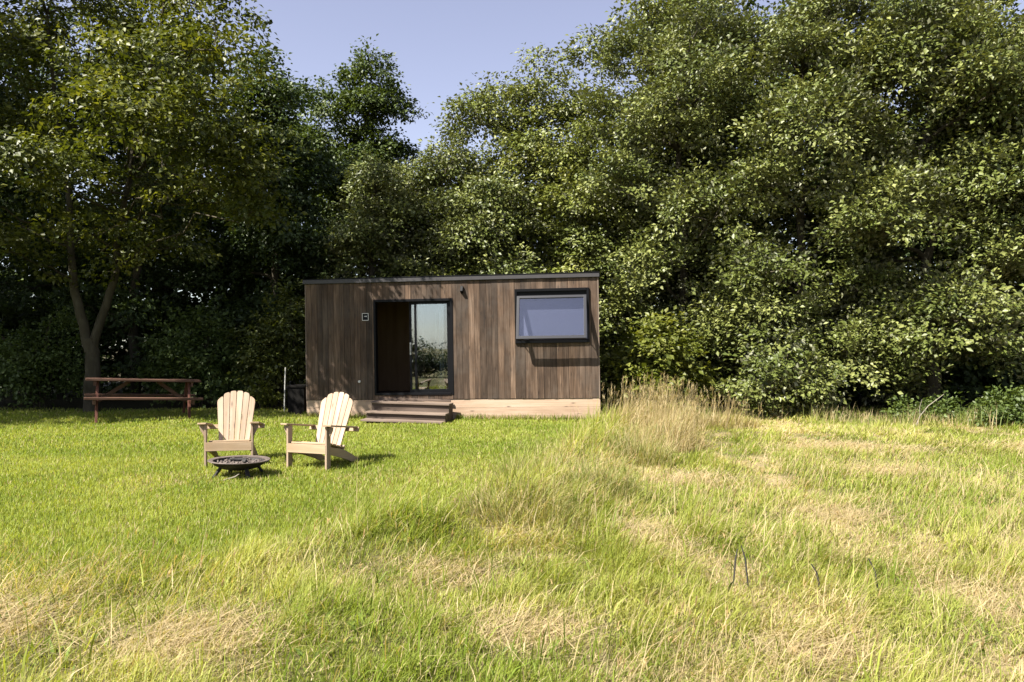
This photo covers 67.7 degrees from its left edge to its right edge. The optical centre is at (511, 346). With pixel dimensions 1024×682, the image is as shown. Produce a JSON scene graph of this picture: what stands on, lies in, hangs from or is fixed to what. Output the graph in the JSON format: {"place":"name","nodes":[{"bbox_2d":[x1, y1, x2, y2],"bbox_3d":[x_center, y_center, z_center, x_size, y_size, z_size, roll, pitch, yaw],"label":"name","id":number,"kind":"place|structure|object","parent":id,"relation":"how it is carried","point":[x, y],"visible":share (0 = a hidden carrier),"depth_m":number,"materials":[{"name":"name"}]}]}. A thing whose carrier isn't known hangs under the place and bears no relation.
{"place":"outdoors","nodes":[
{"label":"outdoors","id":0,"kind":"place"},
{"bbox_2d":[0,406,591,629],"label":"lawn grass","id":1,"kind":"structure","parent":0,"point":[454,431],"depth_m":9.48,"materials":[{"name":"green plant"}]},
{"bbox_2d":[0,349,1023,681],"bbox_3d":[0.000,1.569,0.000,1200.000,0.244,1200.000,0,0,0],"label":"ground","id":2,"kind":"structure","parent":0,"point":[110,405],"depth_m":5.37,"materials":[{"name":"plant"}]},
{"bbox_2d":[0,25,76,387],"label":"woodland tree","id":3,"kind":"object","parent":2,"relation":"on","point":[48,76],"visible":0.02,"depth_m":27.82,"materials":[{"name":"green plant"}]},
{"bbox_2d":[0,304,122,409],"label":"bramble bush","id":4,"kind":"object","parent":2,"relation":"on","point":[22,371],"visible":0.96,"depth_m":19.22,"materials":[{"name":"green plant"}]},
{"bbox_2d":[0,1,127,397],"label":"dark tree","id":5,"kind":"object","parent":2,"relation":"on","point":[8,280],"visible":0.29,"depth_m":22.36,"materials":[{"name":"green plant"}]},
{"bbox_2d":[0,1,266,396],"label":"dark tree","id":6,"kind":"object","parent":2,"relation":"on","point":[160,277],"visible":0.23,"depth_m":22.80,"materials":[{"name":"green plant"}]},
{"bbox_2d":[84,377,202,421],"bbox_3d":[-8.146,1.215,16.861,2.290,0.987,1.656,3,-1,-29],"label":"picnic table","id":7,"kind":"object","parent":2,"relation":"on","point":[188,397],"visible":0.93,"depth_m":16.64,"materials":[{"name":"brown wood"}]},
{"bbox_2d":[0,0,319,412],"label":"forked tree","id":8,"kind":"object","parent":2,"relation":"on","point":[138,106],"visible":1,"depth_m":16.30,"materials":[{"name":"green plant"}]},
{"bbox_2d":[69,39,262,383],"bbox_3d":[-12.939,-5.177,28.970,7.796,13.797,7.200,0,0,-17],"label":"woodland tree","id":9,"kind":"object","parent":2,"relation":"on","point":[205,234],"visible":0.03,"depth_m":28.09,"materials":[{"name":"green plant"}]},
{"bbox_2d":[126,288,260,408],"bbox_3d":[-8.222,0.070,20.060,3.708,3.194,2.579,0,0,0],"label":"hazel bush","id":10,"kind":"object","parent":2,"relation":"on","point":[192,360],"visible":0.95,"depth_m":19.78,"materials":[{"name":"green plant"}]},
{"bbox_2d":[197,391,264,466],"bbox_3d":[-3.940,1.159,10.796,0.812,1.016,0.950,0,0,-12],"label":"adirondack chair","id":11,"kind":"object","parent":2,"relation":"on","point":[229,409],"visible":0.94,"depth_m":10.94,"materials":[{"name":"beige wood"}]},
{"bbox_2d":[207,455,269,479],"bbox_3d":[-3.438,1.552,9.621,0.752,0.256,0.752,1,0,-20],"label":"fire pit","id":12,"kind":"object","parent":2,"relation":"on","point":[229,465],"visible":0.82,"depth_m":9.48,"materials":[{"name":"metal"}]},
{"bbox_2d":[230,458,246,460],"bbox_3d":[-3.460,1.436,9.650,0.204,0.052,0.054,4,-2,-29],"label":"charred log","id":13,"kind":"object","parent":12,"relation":"on","point":[236,459],"visible":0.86,"depth_m":9.63,"materials":[{"name":"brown wood"}]},
{"bbox_2d":[177,107,340,384],"bbox_3d":[-9.308,-3.900,29.724,7.240,11.348,6.972,0,0,0],"label":"woodland tree","id":14,"kind":"object","parent":2,"relation":"on","point":[299,114],"visible":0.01,"depth_m":28.11,"materials":[{"name":"green plant"}]},
{"bbox_2d":[218,274,305,407],"bbox_3d":[-6.219,-0.146,20.304,2.988,3.604,2.660,0,0,-23],"label":"hazel bush","id":15,"kind":"object","parent":2,"relation":"on","point":[282,352],"visible":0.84,"depth_m":19.93,"materials":[{"name":"green plant"}]},
{"bbox_2d":[242,375,283,409],"bbox_3d":[-6.289,1.173,18.957,1.267,0.943,1.158,0,0,-15],"label":"nettle patch","id":16,"kind":"object","parent":2,"relation":"on","point":[259,395],"visible":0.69,"depth_m":18.85,"materials":[{"name":"green plant"}]},
{"bbox_2d":[180,40,352,397],"bbox_3d":[-7.348,-3.764,23.603,5.380,11.012,5.227,0,0,-25],"label":"dark tree","id":17,"kind":"object","parent":2,"relation":"on","point":[276,102],"visible":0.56,"depth_m":23.07,"materials":[{"name":"green plant"}]},
{"bbox_2d":[284,367,285,410],"bbox_3d":[-5.445,1.120,18.300,0.060,1.221,0.030,0,0,0],"label":"garden stake","id":18,"kind":"object","parent":2,"relation":"on","point":[284,387],"visible":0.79,"depth_m":18.29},
{"bbox_2d":[286,384,306,414],"bbox_3d":[-5.020,1.265,18.150,0.450,0.690,0.650,0,0,7],"label":"storage box","id":19,"kind":"object","parent":2,"relation":"on","point":[297,402],"visible":0.63,"depth_m":17.85,"materials":[{"name":"paint"}]},
{"bbox_2d":[280,392,359,469],"bbox_3d":[-2.588,1.161,10.562,0.812,1.016,0.950,0,0,20],"label":"adirondack chair","id":20,"kind":"object","parent":2,"relation":"on","point":[331,427],"visible":0.94,"depth_m":10.63,"materials":[{"name":"beige wood"}]},
{"bbox_2d":[286,33,433,277],"bbox_3d":[-5.705,-4.525,27.485,6.162,12.528,4.683,0,0,0],"label":"oak tree","id":21,"kind":"object","parent":2,"relation":"on","point":[392,104],"visible":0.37,"depth_m":26.95,"materials":[{"name":"green plant"}]},
{"bbox_2d":[310,143,446,278],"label":"broadleaf tree","id":22,"kind":"object","parent":2,"relation":"on","point":[368,252],"visible":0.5,"depth_m":22.16,"materials":[{"name":"green plant"}]},
{"bbox_2d":[361,397,452,423],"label":"wooden steps","id":23,"kind":"structure","parent":2,"relation":"on","point":[413,410],"depth_m":16.60,"materials":[{"name":"brown wood"}]},
{"bbox_2d":[360,128,520,275],"bbox_3d":[-2.212,-2.407,23.843,5.149,8.460,5.360,0,0,0],"label":"broadleaf tree","id":24,"kind":"object","parent":2,"relation":"on","point":[450,172],"visible":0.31,"depth_m":22.95,"materials":[{"name":"green plant"}]},
{"bbox_2d":[302,272,599,419],"bbox_3d":[-1.293,0.082,18.160,6.755,3.325,2.935,-1,0,7],"label":"timber cabin","id":25,"kind":"object","parent":2,"relation":"on","point":[495,344],"visible":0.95,"depth_m":17.02,"materials":[{"name":"brown wood"}]},
{"bbox_2d":[373,298,453,394],"bbox_3d":[-2.208,0.019,17.213,1.819,2.155,0.175,-1,0,7],"label":"door","id":26,"kind":"structure","parent":25,"relation":"in","point":[448,331],"depth_m":17.18,"materials":[{"name":"black metal"}]},
{"bbox_2d":[514,287,589,342],"bbox_3d":[0.864,-0.671,16.679,1.635,1.200,0.486,-1,0,7],"label":"window","id":27,"kind":"structure","parent":25,"relation":"in","point":[542,313],"depth_m":16.83,"materials":[{"name":"glass"}]},
{"bbox_2d":[416,168,548,398],"bbox_3d":[-0.937,-1.693,22.206,4.538,6.912,4.423,0,0,0],"label":"broadleaf tree","id":28,"kind":"object","parent":2,"relation":"on","point":[484,228],"visible":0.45,"depth_m":21.56,"materials":[{"name":"green plant"}]},
{"bbox_2d":[0,83,1023,406],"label":"woodland understorey","id":29,"kind":"object","parent":2,"relation":"on","point":[970,381],"visible":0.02,"depth_m":23.50,"materials":[{"name":"green plant"}]},
{"bbox_2d":[405,42,626,295],"bbox_3d":[0.018,-3.941,24.381,7.200,11.450,6.680,0,0,0],"label":"broadleaf tree","id":30,"kind":"object","parent":2,"relation":"on","point":[502,126],"visible":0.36,"depth_m":23.50,"materials":[{"name":"green plant"}]},
{"bbox_2d":[448,460,606,535],"bbox_3d":[0.090,1.291,6.713,1.324,0.616,1.102,0,0,27],"label":"grass tussock","id":31,"kind":"object","parent":2,"relation":"on","point":[477,509],"depth_m":6.63,"materials":[{"name":"green plant"}]},
{"bbox_2d":[491,433,578,478],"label":"grass tussock","id":32,"kind":"object","parent":2,"relation":"on","point":[518,458],"depth_m":9.33,"materials":[{"name":"green plant"}]},
{"bbox_2d":[516,112,677,379],"bbox_3d":[2.327,-2.678,22.601,5.252,8.870,4.842,0,0,0],"label":"broadleaf tree","id":33,"kind":"object","parent":2,"relation":"on","point":[561,197],"visible":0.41,"depth_m":21.82,"materials":[{"name":"green plant"}]},
{"bbox_2d":[544,441,655,504],"bbox_3d":[0.920,1.309,8.128,1.215,0.660,1.092,0,0,0],"label":"grass tussock","id":34,"kind":"object","parent":2,"relation":"on","point":[621,482],"depth_m":8.02,"materials":[{"name":"green plant"}]},
{"bbox_2d":[598,414,683,467],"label":"dry grass clump","id":35,"kind":"object","parent":2,"relation":"on","point":[650,451],"visible":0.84,"depth_m":10.43,"materials":[{"name":"beige plant"}]},
{"bbox_2d":[510,0,782,349],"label":"broadleaf tree","id":36,"kind":"object","parent":2,"relation":"on","point":[653,10],"visible":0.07,"depth_m":24.47,"materials":[{"name":"green plant"}]},
{"bbox_2d":[600,305,729,415],"bbox_3d":[3.350,0.380,18.123,3.565,2.737,3.149,0,0,0],"label":"elder bush","id":37,"kind":"object","parent":2,"relation":"on","point":[658,351],"visible":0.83,"depth_m":17.65,"materials":[{"name":"green plant"}]},
{"bbox_2d":[601,371,728,437],"bbox_3d":[2.636,0.971,13.695,2.354,1.169,2.276,0,0,44],"label":"dry grass clump","id":38,"kind":"object","parent":2,"relation":"on","point":[646,401],"visible":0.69,"depth_m":13.55,"materials":[{"name":"beige plant"}]},
{"bbox_2d":[619,392,719,453],"bbox_3d":[2.434,1.128,12.004,1.555,0.972,1.792,0,0,-30],"label":"dry grass clump","id":39,"kind":"object","parent":2,"relation":"on","point":[666,426],"visible":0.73,"depth_m":11.79,"materials":[{"name":"beige plant"}]},
{"bbox_2d":[548,0,811,404],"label":"broadleaf tree","id":40,"kind":"object","parent":2,"relation":"on","point":[677,57],"visible":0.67,"depth_m":20.13,"materials":[{"name":"green plant"}]},
{"bbox_2d":[599,0,829,326],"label":"woodland tree","id":41,"kind":"object","parent":2,"relation":"on","point":[748,5],"visible":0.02,"depth_m":26.09,"materials":[{"name":"green plant"}]},
{"bbox_2d":[668,391,763,429],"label":"dry grass clump","id":42,"kind":"object","parent":2,"relation":"on","point":[715,422],"visible":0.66,"depth_m":13.84,"materials":[{"name":"beige plant"}]},
{"bbox_2d":[733,549,737,585],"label":"dock stalk","id":43,"kind":"object","parent":2,"relation":"on","point":[734,566],"visible":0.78,"depth_m":5.18,"materials":[{"name":"brown plant"}]},
{"bbox_2d":[741,545,748,586],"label":"dock stalk","id":44,"kind":"object","parent":2,"relation":"on","point":[745,566],"visible":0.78,"depth_m":5.16,"materials":[{"name":"brown plant"}]},
{"bbox_2d":[704,324,852,418],"bbox_3d":[6.061,0.623,17.261,3.371,2.243,2.368,0,0,0],"label":"hazel bush","id":45,"kind":"object","parent":2,"relation":"on","point":[799,389],"visible":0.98,"depth_m":16.88,"materials":[{"name":"green plant"}]},
{"bbox_2d":[811,564,819,589],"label":"dock stalk","id":46,"kind":"object","parent":2,"relation":"on","point":[816,575],"visible":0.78,"depth_m":4.98,"materials":[{"name":"brown plant"}]},
{"bbox_2d":[664,0,973,407],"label":"broadleaf tree","id":47,"kind":"object","parent":2,"relation":"on","point":[774,109],"visible":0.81,"depth_m":18.35,"materials":[{"name":"green plant"}]},
{"bbox_2d":[754,0,913,367],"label":"woodland tree","id":48,"kind":"object","parent":2,"relation":"on","point":[779,76],"visible":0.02,"depth_m":26.62,"materials":[{"name":"green plant"}]},
{"bbox_2d":[868,558,878,591],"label":"dock stalk","id":49,"kind":"object","parent":2,"relation":"on","point":[875,574],"visible":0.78,"depth_m":5.02,"materials":[{"name":"brown plant"}]},
{"bbox_2d":[783,0,1023,406],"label":"broadleaf tree","id":50,"kind":"object","parent":2,"relation":"on","point":[948,298],"visible":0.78,"depth_m":17.49,"materials":[{"name":"green plant"}]},
{"bbox_2d":[880,390,979,421],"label":"bramble bush","id":51,"kind":"object","parent":2,"relation":"on","point":[945,408],"visible":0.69,"depth_m":16.11,"materials":[{"name":"green plant"}]},
{"bbox_2d":[917,394,943,423],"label":"dead branch","id":52,"kind":"object","parent":2,"relation":"on","point":[926,408],"visible":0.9,"depth_m":15.48,"materials":[{"name":"grey wood"}]},
{"bbox_2d":[876,0,1023,394],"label":"woodland tree","id":53,"kind":"object","parent":2,"relation":"on","point":[1000,6],"visible":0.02,"depth_m":24.08,"materials":[{"name":"green plant"}]},
{"bbox_2d":[887,0,1023,298],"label":"broadleaf tree","id":54,"kind":"object","parent":2,"relation":"on","point":[979,209],"visible":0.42,"depth_m":17.75,"materials":[{"name":"green plant"}]},
{"bbox_2d":[965,382,1023,427],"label":"bramble bush","id":55,"kind":"object","parent":2,"relation":"on","point":[1013,402],"visible":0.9,"depth_m":15.37,"materials":[{"name":"green plant"}]},
{"bbox_2d":[997,0,1023,313],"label":"woodland tree","id":56,"kind":"object","parent":2,"relation":"on","point":[1013,12],"visible":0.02,"depth_m":24.77,"materials":[{"name":"green plant"}]},
{"bbox_2d":[0,0,1023,346],"label":"sky","id":57,"kind":"structure","parent":0,"point":[438,45],"materials":[{"name":"blue"}]}
]}

